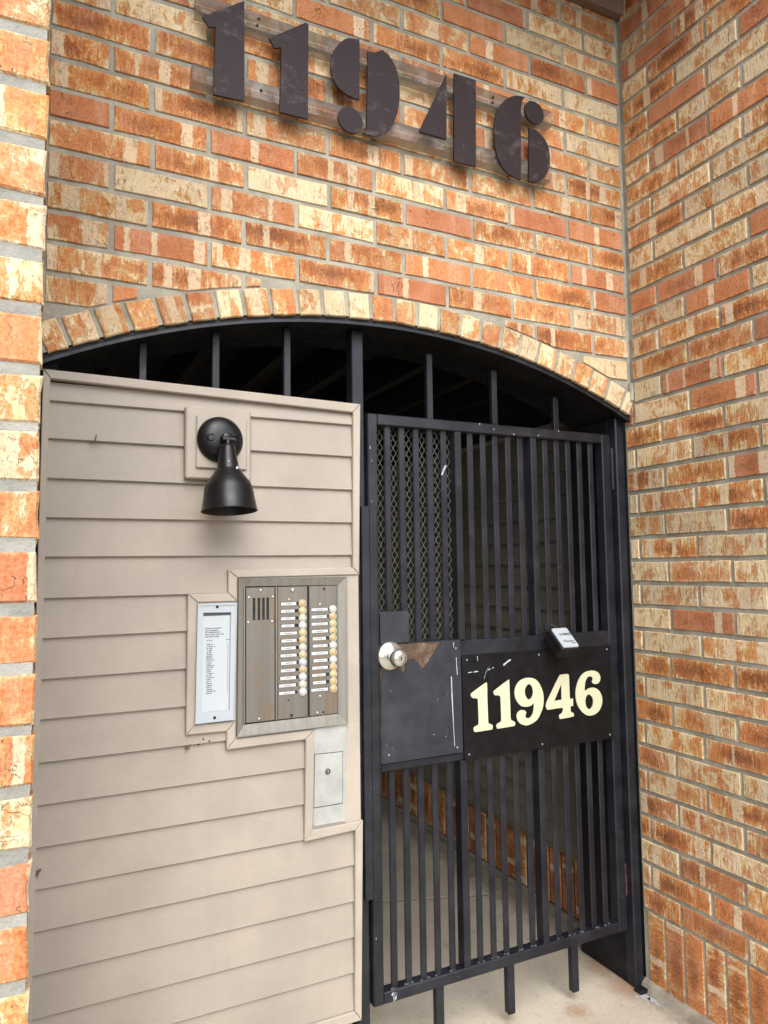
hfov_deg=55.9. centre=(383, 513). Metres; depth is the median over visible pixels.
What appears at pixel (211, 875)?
siding panel
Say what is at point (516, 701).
address sign
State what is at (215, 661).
directory board
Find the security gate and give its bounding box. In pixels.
[360,354,626,1023]
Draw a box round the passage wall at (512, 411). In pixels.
[377,395,579,927]
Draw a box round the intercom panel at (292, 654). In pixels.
[236,577,347,736]
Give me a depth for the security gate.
2.34 m
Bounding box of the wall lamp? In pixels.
[184,405,257,515]
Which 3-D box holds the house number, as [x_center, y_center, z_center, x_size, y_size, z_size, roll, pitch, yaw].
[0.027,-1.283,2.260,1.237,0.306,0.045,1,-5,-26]
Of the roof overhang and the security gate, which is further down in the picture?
the security gate
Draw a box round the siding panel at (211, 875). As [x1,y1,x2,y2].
[27,369,362,1023]
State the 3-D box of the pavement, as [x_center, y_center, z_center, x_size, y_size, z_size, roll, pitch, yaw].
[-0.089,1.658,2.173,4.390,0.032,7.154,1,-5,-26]
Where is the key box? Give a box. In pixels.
[313,724,345,826]
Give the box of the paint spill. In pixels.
[635,994,659,1005]
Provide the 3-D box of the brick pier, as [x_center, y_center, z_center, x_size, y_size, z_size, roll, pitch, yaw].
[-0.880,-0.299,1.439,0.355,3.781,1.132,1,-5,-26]
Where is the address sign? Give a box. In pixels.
[461,645,612,759]
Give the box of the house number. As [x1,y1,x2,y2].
[190,0,551,185]
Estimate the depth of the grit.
2.41 m
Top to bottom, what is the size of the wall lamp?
0.298 m
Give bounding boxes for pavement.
[350,802,689,1023]
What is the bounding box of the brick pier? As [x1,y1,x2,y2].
[0,0,50,1023]
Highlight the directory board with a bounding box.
[194,603,236,723]
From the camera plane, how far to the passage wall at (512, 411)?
3.51 m
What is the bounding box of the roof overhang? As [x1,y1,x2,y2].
[570,0,622,19]
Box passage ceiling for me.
[86,346,507,442]
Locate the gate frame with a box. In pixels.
[32,315,647,1023]
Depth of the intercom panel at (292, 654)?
2.03 m
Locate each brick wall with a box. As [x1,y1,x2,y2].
[42,0,633,415]
[616,0,767,1023]
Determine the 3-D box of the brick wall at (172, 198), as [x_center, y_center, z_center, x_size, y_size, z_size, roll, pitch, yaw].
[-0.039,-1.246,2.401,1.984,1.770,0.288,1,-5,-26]
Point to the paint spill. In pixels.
(647, 998)
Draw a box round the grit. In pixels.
[382,915,682,1022]
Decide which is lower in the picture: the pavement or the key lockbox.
the pavement
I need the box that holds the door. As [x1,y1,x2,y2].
[314,752,342,807]
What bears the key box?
attached to the siding panel at (211, 875)
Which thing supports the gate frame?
on the pavement
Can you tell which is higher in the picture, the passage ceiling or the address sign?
the passage ceiling
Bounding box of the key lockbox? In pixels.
[543,623,578,657]
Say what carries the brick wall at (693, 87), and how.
on the pavement
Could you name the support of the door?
in the key box

